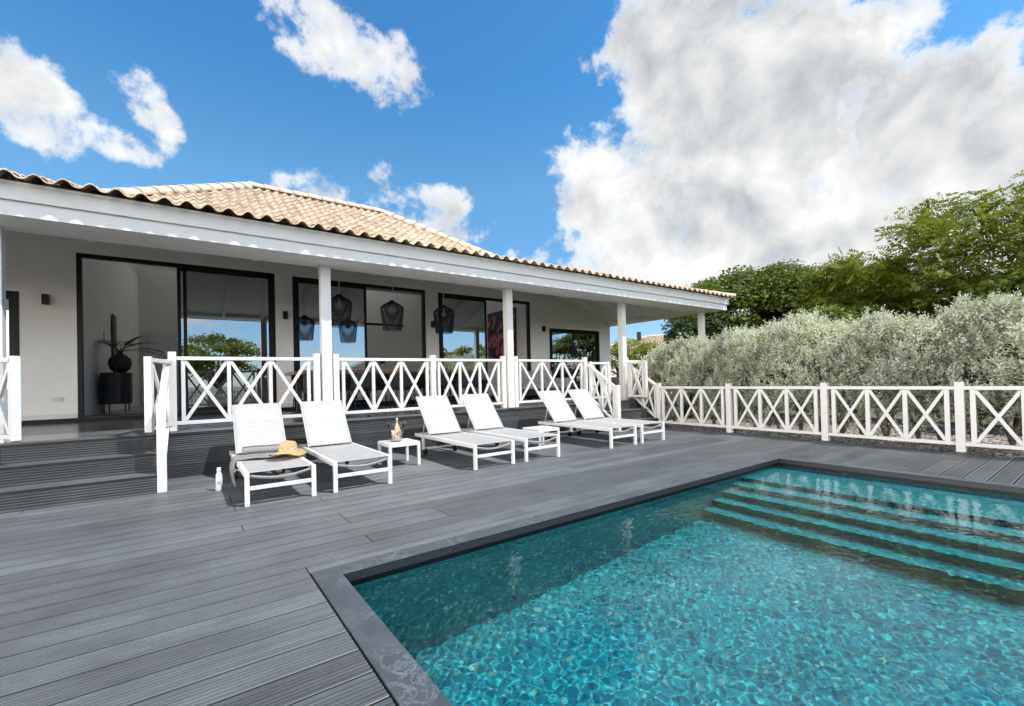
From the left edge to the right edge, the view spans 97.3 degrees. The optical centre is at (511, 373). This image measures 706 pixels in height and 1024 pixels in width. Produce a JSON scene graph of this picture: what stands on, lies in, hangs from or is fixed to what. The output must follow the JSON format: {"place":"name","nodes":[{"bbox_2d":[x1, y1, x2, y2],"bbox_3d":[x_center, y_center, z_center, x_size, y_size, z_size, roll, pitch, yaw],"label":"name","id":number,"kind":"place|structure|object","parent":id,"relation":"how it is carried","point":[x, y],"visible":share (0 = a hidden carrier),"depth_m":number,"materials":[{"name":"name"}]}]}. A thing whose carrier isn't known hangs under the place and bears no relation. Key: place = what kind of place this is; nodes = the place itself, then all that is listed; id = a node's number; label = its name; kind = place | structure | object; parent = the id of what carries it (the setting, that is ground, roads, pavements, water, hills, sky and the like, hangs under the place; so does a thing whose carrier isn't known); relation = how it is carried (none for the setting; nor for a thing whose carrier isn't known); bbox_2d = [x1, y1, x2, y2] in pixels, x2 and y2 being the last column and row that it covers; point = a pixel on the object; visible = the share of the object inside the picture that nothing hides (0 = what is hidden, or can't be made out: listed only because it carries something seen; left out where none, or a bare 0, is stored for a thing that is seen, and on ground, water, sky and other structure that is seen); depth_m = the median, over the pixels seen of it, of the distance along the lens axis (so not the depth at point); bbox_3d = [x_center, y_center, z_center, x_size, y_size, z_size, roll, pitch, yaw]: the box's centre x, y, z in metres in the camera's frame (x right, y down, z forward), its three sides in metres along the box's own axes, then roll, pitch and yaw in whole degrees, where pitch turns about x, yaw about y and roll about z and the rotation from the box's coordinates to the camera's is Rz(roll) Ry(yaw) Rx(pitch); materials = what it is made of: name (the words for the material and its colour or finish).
{"place":"outdoors","nodes":[
{"label":"outdoors","id":0,"kind":"place"},
{"bbox_2d":[0,427,1023,705],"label":"pool deck","id":1,"kind":"structure","parent":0,"point":[194,591],"depth_m":3.49,"materials":[{"name":"grey wood"}]},
{"bbox_2d":[0,433,156,513],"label":"porch steps","id":2,"kind":"structure","parent":1,"relation":"on","point":[43,474],"depth_m":5.24,"materials":[{"name":"grey wood"}]},
{"bbox_2d":[156,364,168,492],"bbox_3d":[-4.504,0.647,5.828,0.097,1.594,0.918,-1,-1,-34],"label":"stair handrail","id":3,"kind":"object","parent":1,"relation":"on","point":[162,433],"visible":0.84,"depth_m":5.46,"materials":[{"name":"white paint"}]},
{"bbox_2d":[144,357,173,432],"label":"gate","id":4,"kind":"structure","parent":3,"relation":"attached to","point":[150,375],"depth_m":5.65,"materials":[{"name":"white paint"}]},
{"bbox_2d":[215,467,222,490],"bbox_3d":[-3.566,1.278,5.482,0.072,0.280,0.072,-1,-1,-36],"label":"water bottle","id":5,"kind":"object","parent":1,"relation":"on","point":[219,481],"visible":1,"depth_m":5.46,"materials":[{"name":"white plastic"}]},
{"bbox_2d":[229,403,316,506],"bbox_3d":[-3.114,0.911,5.737,0.700,0.999,2.074,-1,-1,-36],"label":"sun lounger","id":6,"kind":"object","parent":1,"relation":"on","point":[259,424],"visible":0.81,"depth_m":6.13,"materials":[{"name":"white metal"}]},
{"bbox_2d":[229,443,286,485],"bbox_3d":[-3.211,1.141,5.771,0.685,0.423,0.469,-1,-1,-36],"label":"towel","id":7,"kind":"object","parent":6,"relation":"on","point":[264,451],"visible":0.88,"depth_m":5.79,"materials":[{"name":"white fabric"}]},
{"bbox_2d":[269,440,306,455],"bbox_3d":[-2.821,0.932,5.674,0.421,0.185,0.437,-2,-1,31],"label":"straw hat","id":8,"kind":"object","parent":7,"relation":"on","point":[288,447],"visible":1,"depth_m":5.60,"materials":[{"name":"beige wicker"}]},
{"bbox_2d":[298,400,391,492],"bbox_3d":[-2.394,0.899,6.259,0.700,0.999,2.074,-1,-1,-36],"label":"sun lounger","id":9,"kind":"object","parent":1,"relation":"on","point":[325,422],"visible":0.95,"depth_m":6.64,"materials":[{"name":"white metal"}]},
{"bbox_2d":[378,438,420,464],"bbox_3d":[-1.735,1.210,6.916,0.490,0.361,0.490,-1,-1,-36],"label":"side table","id":10,"kind":"object","parent":1,"relation":"on","point":[405,442],"visible":0.94,"depth_m":6.84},
{"bbox_2d":[386,421,405,441],"bbox_3d":[-1.766,0.881,6.885,0.296,0.288,0.296,-1,-1,-36],"label":"ice bucket","id":11,"kind":"object","parent":10,"relation":"on","point":[393,433],"visible":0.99,"depth_m":6.85,"materials":[{"name":"clear glass"}]},
{"bbox_2d":[395,418,399,439],"bbox_3d":[-1.758,0.838,6.892,0.074,0.327,0.074,-1,-1,-36],"label":"wine bottle","id":12,"kind":"object","parent":11,"relation":"in","point":[397,427],"visible":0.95,"depth_m":6.87,"materials":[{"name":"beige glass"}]},
{"bbox_2d":[415,395,514,469],"bbox_3d":[-0.856,0.876,7.374,0.700,0.999,2.074,-1,-1,-36],"label":"sun lounger","id":13,"kind":"object","parent":1,"relation":"on","point":[438,415],"visible":1,"depth_m":7.75,"materials":[{"name":"white metal"}]},
{"bbox_2d":[460,393,559,461],"bbox_3d":[-0.122,0.864,7.913,0.700,0.999,2.074,-1,-1,-36],"label":"sun lounger","id":14,"kind":"object","parent":1,"relation":"on","point":[481,411],"visible":0.94,"depth_m":8.28,"materials":[{"name":"white metal"}]},
{"bbox_2d":[522,425,559,449],"bbox_3d":[0.540,1.173,8.369,0.490,0.361,0.490,-1,-1,-36],"label":"side table","id":15,"kind":"object","parent":1,"relation":"on","point":[542,428],"visible":0.59,"depth_m":8.26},
{"bbox_2d":[538,390,636,448],"bbox_3d":[1.419,0.840,8.999,0.700,0.999,2.074,-1,-1,-36],"label":"sun lounger","id":16,"kind":"object","parent":1,"relation":"on","point":[558,408],"visible":0.97,"depth_m":9.37,"materials":[{"name":"white metal"}]},
{"bbox_2d":[587,364,620,430],"bbox_3d":[2.170,0.544,10.668,0.099,1.594,0.920,-1,-1,-39],"label":"stair handrail","id":17,"kind":"object","parent":1,"relation":"on","point":[616,410],"visible":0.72,"depth_m":10.59,"materials":[{"name":"white paint"}]},
{"bbox_2d":[588,362,609,398],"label":"gate","id":18,"kind":"structure","parent":17,"relation":"attached to","point":[605,369],"depth_m":11.34,"materials":[{"name":"white paint"}]},
{"bbox_2d":[568,389,664,442],"bbox_3d":[2.114,0.830,9.522,0.700,0.999,2.074,-1,-1,-36],"label":"sun lounger","id":19,"kind":"object","parent":1,"relation":"on","point":[587,405],"visible":0.93,"depth_m":9.91,"materials":[{"name":"white metal"}]},
{"bbox_2d":[597,400,658,430],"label":"porch steps","id":20,"kind":"structure","parent":1,"relation":"on","point":[630,410],"depth_m":11.11,"materials":[{"name":"grey wood"}]},
{"bbox_2d":[0,0,1023,371],"label":"sky","id":21,"kind":"structure","parent":0,"point":[673,142],"materials":[{"name":"blue"}]},
{"bbox_2d":[568,375,579,397],"bbox_3d":[1.974,0.378,13.896,0.340,0.700,0.340,-1,-1,-36],"label":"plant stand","id":22,"kind":"object","parent":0,"point":[575,381],"visible":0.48,"depth_m":13.70,"materials":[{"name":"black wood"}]},
{"bbox_2d":[552,355,588,374],"bbox_3d":[1.937,-0.291,13.818,1.551,0.634,0.743,-1,-1,-43],"label":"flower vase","id":23,"kind":"object","parent":22,"relation":"on","point":[574,366],"visible":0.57,"depth_m":13.83,"materials":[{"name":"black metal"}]},
{"bbox_2d":[610,332,666,376],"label":"neighbour house","id":24,"kind":"structure","parent":0,"point":[658,338],"depth_m":40.29,"materials":[{"name":"paint"}]},
{"bbox_2d":[660,321,673,330],"bbox_3d":[13.747,-2.512,33.971,4.699,7.918,4.503,-1,-1,-36],"label":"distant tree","id":25,"kind":"object","parent":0,"point":[663,328],"depth_m":34.58,"materials":[{"name":"green plant"}]},
{"bbox_2d":[350,463,1023,585],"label":"pool basin","id":26,"kind":"object","parent":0,"point":[395,571],"visible":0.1,"depth_m":4.75,"materials":[{"name":"teal tile"}]},
{"bbox_2d":[353,465,1023,705],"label":"pool water","id":27,"kind":"structure","parent":26,"relation":"in","point":[778,585],"depth_m":2.70,"materials":[{"name":"teal liquid"}]},
{"bbox_2d":[714,370,1013,425],"bbox_3d":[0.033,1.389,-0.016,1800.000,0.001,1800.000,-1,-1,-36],"label":"ground","id":28,"kind":"structure","parent":0,"point":[875,416],"depth_m":14.71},
{"bbox_2d":[0,168,735,443],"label":"villa","id":29,"kind":"object","parent":28,"relation":"on","point":[231,269],"visible":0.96,"depth_m":9.78,"materials":[{"name":"paint"}]},
{"bbox_2d":[0,356,20,440],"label":"porch railing","id":30,"kind":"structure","parent":29,"relation":"attached to","point":[12,418],"depth_m":4.97,"materials":[{"name":"white paint"}]},
{"bbox_2d":[6,291,19,414],"bbox_3d":[-9.479,-0.263,7.471,1.830,2.371,0.116,-1,-1,-36],"label":"sliding door","id":31,"kind":"structure","parent":29,"relation":"in","point":[12,297],"depth_m":7.94,"materials":[{"name":"black metal"}]},
{"bbox_2d":[41,294,48,304],"bbox_3d":[-8.428,-1.347,8.136,0.090,0.180,0.099,-1,-1,-36],"label":"wall lamp","id":32,"kind":"object","parent":29,"relation":"attached to","point":[45,299],"visible":1,"depth_m":8.10,"materials":[{"name":"black metal"}]},
{"bbox_2d":[112,314,116,355],"bbox_3d":[-9.685,-0.874,10.980,0.032,1.100,0.700,-1,-1,-36],"label":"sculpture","id":33,"kind":"object","parent":29,"relation":"attached to","point":[114,332],"depth_m":10.81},
{"bbox_2d":[100,372,132,413],"bbox_3d":[-8.670,0.416,9.888,0.490,0.868,1.061,-1,-1,-36],"label":"sideboard","id":34,"kind":"object","parent":29,"relation":"on","point":[115,387],"visible":1,"depth_m":9.49,"materials":[{"name":"black wood"}]},
{"bbox_2d":[96,336,167,371],"bbox_3d":[-8.444,-0.447,9.977,1.139,0.845,1.314,-2,-1,36],"label":"vase","id":35,"kind":"object","parent":34,"relation":"on","point":[124,362],"visible":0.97,"depth_m":9.83,"materials":[{"name":"black ceramic"}]},
{"bbox_2d":[146,332,178,404],"bbox_3d":[-10.637,-0.162,13.942,1.050,2.210,0.075,-1,-1,-36],"label":"interior door","id":36,"kind":"structure","parent":29,"relation":"in","point":[167,342],"depth_m":13.81,"materials":[{"name":"white paint"}]},
{"bbox_2d":[76,253,276,417],"bbox_3d":[-6.805,-0.705,9.421,3.320,3.171,0.116,-1,-1,-36],"label":"sliding door","id":37,"kind":"structure","parent":29,"relation":"in","point":[222,312],"depth_m":9.72,"materials":[{"name":"glass"}]},
{"bbox_2d":[283,311,287,318],"bbox_3d":[-5.254,-1.361,10.437,0.090,0.180,0.099,-1,-1,-36],"label":"wall lamp","id":38,"kind":"object","parent":29,"relation":"attached to","point":[285,314],"visible":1,"depth_m":10.39,"materials":[{"name":"black metal"}]},
{"bbox_2d":[331,270,351,327],"bbox_3d":[-3.670,-1.705,9.557,0.518,1.414,0.518,-1,-1,-36],"label":"pendant lamp","id":39,"kind":"object","parent":29,"relation":"hanging from","point":[338,299],"visible":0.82,"depth_m":9.40,"materials":[{"name":"black metal"}]},
{"bbox_2d":[292,276,425,406],"bbox_3d":[-3.793,-0.741,11.604,3.380,3.151,0.116,-1,-1,-36],"label":"sliding door","id":40,"kind":"structure","parent":29,"relation":"in","point":[350,342],"depth_m":11.21,"materials":[{"name":"glass"}]},
{"bbox_2d":[367,323,403,326],"bbox_3d":[-4.318,-2.747,14.244,1.800,2.435,0.060,-1,-1,-36],"label":"linear lamp","id":41,"kind":"object","parent":29,"relation":"hanging from","point":[377,324],"visible":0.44,"depth_m":14.24,"materials":[{"name":"black metal"}]},
{"bbox_2d":[380,276,403,331],"bbox_3d":[-2.731,-1.705,10.238,0.518,1.445,0.518,-1,-1,-36],"label":"pendant lamp","id":42,"kind":"object","parent":29,"relation":"hanging from","point":[392,309],"visible":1,"depth_m":10.08,"materials":[{"name":"black metal"}]},
{"bbox_2d":[433,286,454,333],"bbox_3d":[-1.670,-1.716,11.007,0.518,1.454,0.518,-1,-1,-36],"label":"pendant lamp","id":43,"kind":"object","parent":29,"relation":"hanging from","point":[448,320],"visible":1,"depth_m":10.87,"materials":[{"name":"black metal"}]},
{"bbox_2d":[438,293,530,398],"bbox_3d":[-0.761,-0.773,13.802,3.310,3.121,0.116,-1,-1,-36],"label":"sliding door","id":44,"kind":"structure","parent":29,"relation":"in","point":[468,339],"depth_m":13.38,"materials":[{"name":"glass"}]},
{"bbox_2d":[487,307,516,358],"bbox_3d":[-0.377,-1.397,16.104,0.040,1.720,1.750,-1,-1,-36],"label":"wall art","id":45,"kind":"object","parent":29,"relation":"attached to","point":[495,337],"depth_m":16.28,"materials":[{"name":"multicoloured metal"}]},
{"bbox_2d":[549,328,600,390],"bbox_3d":[2.232,-0.410,15.961,2.420,2.301,0.116,-1,-1,-36],"label":"sliding window","id":46,"kind":"structure","parent":29,"relation":"in","point":[564,343],"depth_m":15.87,"materials":[{"name":"glass"}]},
{"bbox_2d":[610,338,659,376],"bbox_3d":[5.269,-0.254,20.290,3.910,2.923,3.943,-1,-1,-36],"label":"green shrub","id":47,"kind":"object","parent":28,"relation":"on","point":[640,349],"visible":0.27,"depth_m":19.33,"materials":[{"name":"green plant"}]},
{"bbox_2d":[663,315,732,346],"bbox_3d":[9.834,-0.846,23.607,3.775,4.540,3.633,-1,-1,10],"label":"round tree","id":48,"kind":"object","parent":28,"relation":"on","point":[711,324],"visible":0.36,"depth_m":22.70,"materials":[{"name":"green plant"}]},
{"bbox_2d":[611,373,788,393],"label":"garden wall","id":49,"kind":"structure","parent":28,"relation":"on","point":[615,380],"depth_m":18.94,"materials":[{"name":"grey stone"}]},
{"bbox_2d":[670,352,788,411],"bbox_3d":[7.146,0.232,14.384,3.954,2.353,4.190,-1,-1,-7],"label":"dark shrub","id":50,"kind":"object","parent":28,"relation":"on","point":[764,400],"visible":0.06,"depth_m":13.17,"materials":[{"name":"green plant"}]},
{"bbox_2d":[664,259,828,356],"bbox_3d":[14.075,-2.470,26.192,9.998,7.755,9.716,-1,-1,8],"label":"round tree","id":51,"kind":"object","parent":28,"relation":"on","point":[769,291],"visible":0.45,"depth_m":23.21,"materials":[{"name":"green plant"}]},
{"bbox_2d":[664,412,1023,457],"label":"gravel bed","id":52,"kind":"object","parent":28,"relation":"on","point":[992,436],"visible":0.23,"depth_m":8.94,"materials":[{"name":"grey gravel"}]},
{"bbox_2d":[631,288,1023,445],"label":"silver hedge","id":53,"kind":"object","parent":52,"relation":"on","point":[1004,313],"visible":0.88,"depth_m":8.34,"materials":[{"name":"green plant"}]},
{"bbox_2d":[770,303,921,382],"bbox_3d":[12.964,-0.747,17.817,5.897,4.105,5.581,-1,-1,-36],"label":"round tree","id":54,"kind":"object","parent":28,"relation":"on","point":[832,312],"visible":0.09,"depth_m":17.35,"materials":[{"name":"green plant"}]},
{"bbox_2d":[767,342,953,415],"bbox_3d":[9.057,0.103,11.906,4.189,2.460,3.609,-1,-1,6],"label":"dark shrub","id":55,"kind":"object","parent":28,"relation":"on","point":[820,376],"visible":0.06,"depth_m":11.53,"materials":[{"name":"green plant"}]},
{"bbox_2d":[782,246,958,381],"bbox_3d":[15.957,-2.297,20.607,6.534,7.092,6.395,-1,-1,-3],"label":"feathery tree","id":56,"kind":"object","parent":28,"relation":"on","point":[837,271],"visible":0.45,"depth_m":19.59,"materials":[{"name":"green plant"}]},
{"bbox_2d":[779,170,1023,390],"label":"feathery tree","id":57,"kind":"object","parent":28,"relation":"on","point":[946,264],"visible":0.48,"depth_m":18.11,"materials":[{"name":"green plant"}]},
{"bbox_2d":[902,326,1023,425],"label":"dark shrub","id":58,"kind":"object","parent":28,"relation":"on","point":[975,376],"visible":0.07,"depth_m":9.42,"materials":[{"name":"green plant"}]},
{"bbox_2d":[964,268,1023,325],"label":"round tree","id":59,"kind":"object","parent":28,"relation":"on","point":[1006,284],"visible":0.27,"depth_m":14.90,"materials":[{"name":"green plant"}]},
{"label":"deck base","id":60,"kind":"structure","parent":28,"relation":"on","visible":0},
{"bbox_2d":[170,403,685,477],"bbox_3d":[-3.994,1.184,9.153,22.250,0.672,3.740,-1,-1,-36],"label":"porch base","id":61,"kind":"object","parent":60,"relation":"on","point":[376,430],"depth_m":7.88,"materials":[{"name":"grey wood"}]},
{"bbox_2d":[6,393,693,442],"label":"porch floor","id":62,"kind":"structure","parent":61,"relation":"on","point":[42,432],"depth_m":7.45,"materials":[{"name":"grey wood"}]},
{"bbox_2d":[168,352,320,430],"bbox_3d":[-3.995,0.234,6.882,2.000,1.110,0.095,-1,-1,-36],"label":"porch railing","id":63,"kind":"object","parent":62,"relation":"on","point":[315,359],"visible":0.75,"depth_m":6.72,"materials":[{"name":"white paint"}]},
{"bbox_2d":[291,376,302,411],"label":"dining chair","id":64,"kind":"object","parent":62,"relation":"on","point":[294,385],"visible":0.17,"depth_m":9.92,"materials":[{"name":"grey wicker"}]},
{"bbox_2d":[302,373,320,401],"bbox_3d":[-3.803,0.397,8.841,0.543,0.823,0.560,-1,-1,-37],"label":"dining chair","id":65,"kind":"object","parent":62,"relation":"on","point":[305,382],"visible":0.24,"depth_m":8.60,"materials":[{"name":"grey wicker"}]},
{"bbox_2d":[339,375,356,409],"bbox_3d":[-3.918,0.417,10.370,0.543,0.823,0.560,-1,-1,-38],"label":"dining chair","id":66,"kind":"object","parent":62,"relation":"on","point":[347,381],"visible":0.22,"depth_m":10.60,"materials":[{"name":"grey wicker"}]},
{"bbox_2d":[347,372,377,410],"bbox_3d":[-3.096,0.386,9.354,0.543,0.823,0.560,-1,-1,-37],"label":"dining chair","id":67,"kind":"object","parent":62,"relation":"on","point":[366,385],"visible":0.67,"depth_m":9.15,"materials":[{"name":"grey wicker"}]},
{"bbox_2d":[368,374,394,407],"bbox_3d":[-3.188,0.406,10.898,0.544,0.823,0.560,-1,-1,-37],"label":"dining chair","id":68,"kind":"object","parent":62,"relation":"on","point":[381,384],"visible":0.28,"depth_m":11.12,"materials":[{"name":"grey wicker"}]},
{"bbox_2d":[285,370,481,412],"bbox_3d":[-2.775,0.369,10.393,4.300,0.862,1.000,-1,-1,-36],"label":"dining table","id":69,"kind":"object","parent":62,"relation":"on","point":[298,389],"visible":0.48,"depth_m":9.56,"materials":[{"name":"brown wood"}]},
{"bbox_2d":[389,372,416,408],"bbox_3d":[-2.386,0.375,9.870,0.544,0.823,0.560,-1,-1,-29],"label":"dining chair","id":70,"kind":"object","parent":62,"relation":"on","point":[407,383],"visible":0.6,"depth_m":9.65,"materials":[{"name":"grey wicker"}]},
{"bbox_2d":[404,374,425,406],"bbox_3d":[-2.456,0.395,11.429,0.544,0.823,0.560,-1,-1,-31],"label":"dining chair","id":71,"kind":"object","parent":62,"relation":"on","point":[420,383],"visible":0.27,"depth_m":11.64,"materials":[{"name":"grey wicker"}]},
{"bbox_2d":[332,354,506,413],"bbox_3d":[-1.581,0.197,8.633,3.545,1.110,0.095,-1,-1,-36],"label":"porch railing","id":72,"kind":"object","parent":62,"relation":"on","point":[500,364],"visible":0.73,"depth_m":8.46,"materials":[{"name":"white paint"}]},
{"bbox_2d":[425,372,452,404],"bbox_3d":[-1.681,0.364,10.380,0.543,0.823,0.560,-1,-1,-38],"label":"dining chair","id":73,"kind":"object","parent":62,"relation":"on","point":[443,382],"visible":0.38,"depth_m":10.19,"materials":[{"name":"grey wicker"}]},
{"bbox_2d":[436,373,453,402],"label":"dining chair","id":74,"kind":"object","parent":62,"relation":"on","point":[452,382],"visible":0.06,"depth_m":12.14,"materials":[{"name":"grey wicker"}]},
{"bbox_2d":[455,371,481,404],"bbox_3d":[-1.028,0.354,10.854,0.543,0.823,0.560,-1,-1,-42],"label":"dining chair","id":75,"kind":"object","parent":62,"relation":"on","point":[465,382],"visible":0.41,"depth_m":10.62,"materials":[{"name":"grey wicker"}]},
{"bbox_2d":[518,370,570,395],"bbox_3d":[0.764,0.263,13.603,2.050,0.740,0.800,-1,-1,-36],"label":"outdoor sofa","id":76,"kind":"object","parent":62,"relation":"on","point":[525,380],"visible":0.52,"depth_m":13.65,"materials":[{"name":"grey wicker"}]},
{"bbox_2d":[514,356,587,406],"bbox_3d":[0.937,0.158,10.458,2.225,1.110,0.095,-1,-1,-36],"label":"porch railing","id":77,"kind":"object","parent":62,"relation":"on","point":[518,364],"visible":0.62,"depth_m":10.28,"materials":[{"name":"white paint"}]},
{"bbox_2d":[627,358,700,398],"bbox_3d":[4.422,0.104,12.985,3.495,1.110,0.095,-1,-1,-36],"label":"porch railing","id":78,"kind":"object","parent":62,"relation":"on","point":[657,378],"visible":0.05,"depth_m":12.70,"materials":[{"name":"white paint"}]},
{"bbox_2d":[167,396,697,478],"bbox_3d":[-2.887,1.115,7.625,22.250,0.617,0.025,-1,-1,-36],"label":"porch skirting","id":79,"kind":"object","parent":61,"relation":"attached to","point":[188,452],"visible":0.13,"depth_m":7.72,"materials":[{"name":"grey wood"}]},
{"bbox_2d":[311,456,1023,705],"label":"pool coping","id":80,"kind":"object","parent":60,"relation":"on","point":[402,676],"visible":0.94,"depth_m":3.20,"materials":[{"name":"black stone"}]},
{"bbox_2d":[659,382,1023,451],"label":"garden fence","id":81,"kind":"object","parent":60,"relation":"on","point":[961,443],"visible":0.99,"depth_m":7.91,"materials":[{"name":"white paint"}]},
{"bbox_2d":[632,368,661,426],"bbox_3d":[3.424,0.549,11.576,0.095,1.545,0.916,-1,-1,-36],"label":"stair handrail","id":82,"kind":"object","parent":81,"relation":"attached to","point":[657,410],"visible":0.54,"depth_m":11.36,"materials":[{"name":"white paint"}]},
{"bbox_2d":[627,361,647,397],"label":"gate","id":83,"kind":"structure","parent":82,"relation":"attached to","point":[644,388],"depth_m":11.53,"materials":[{"name":"white paint"}]}
]}

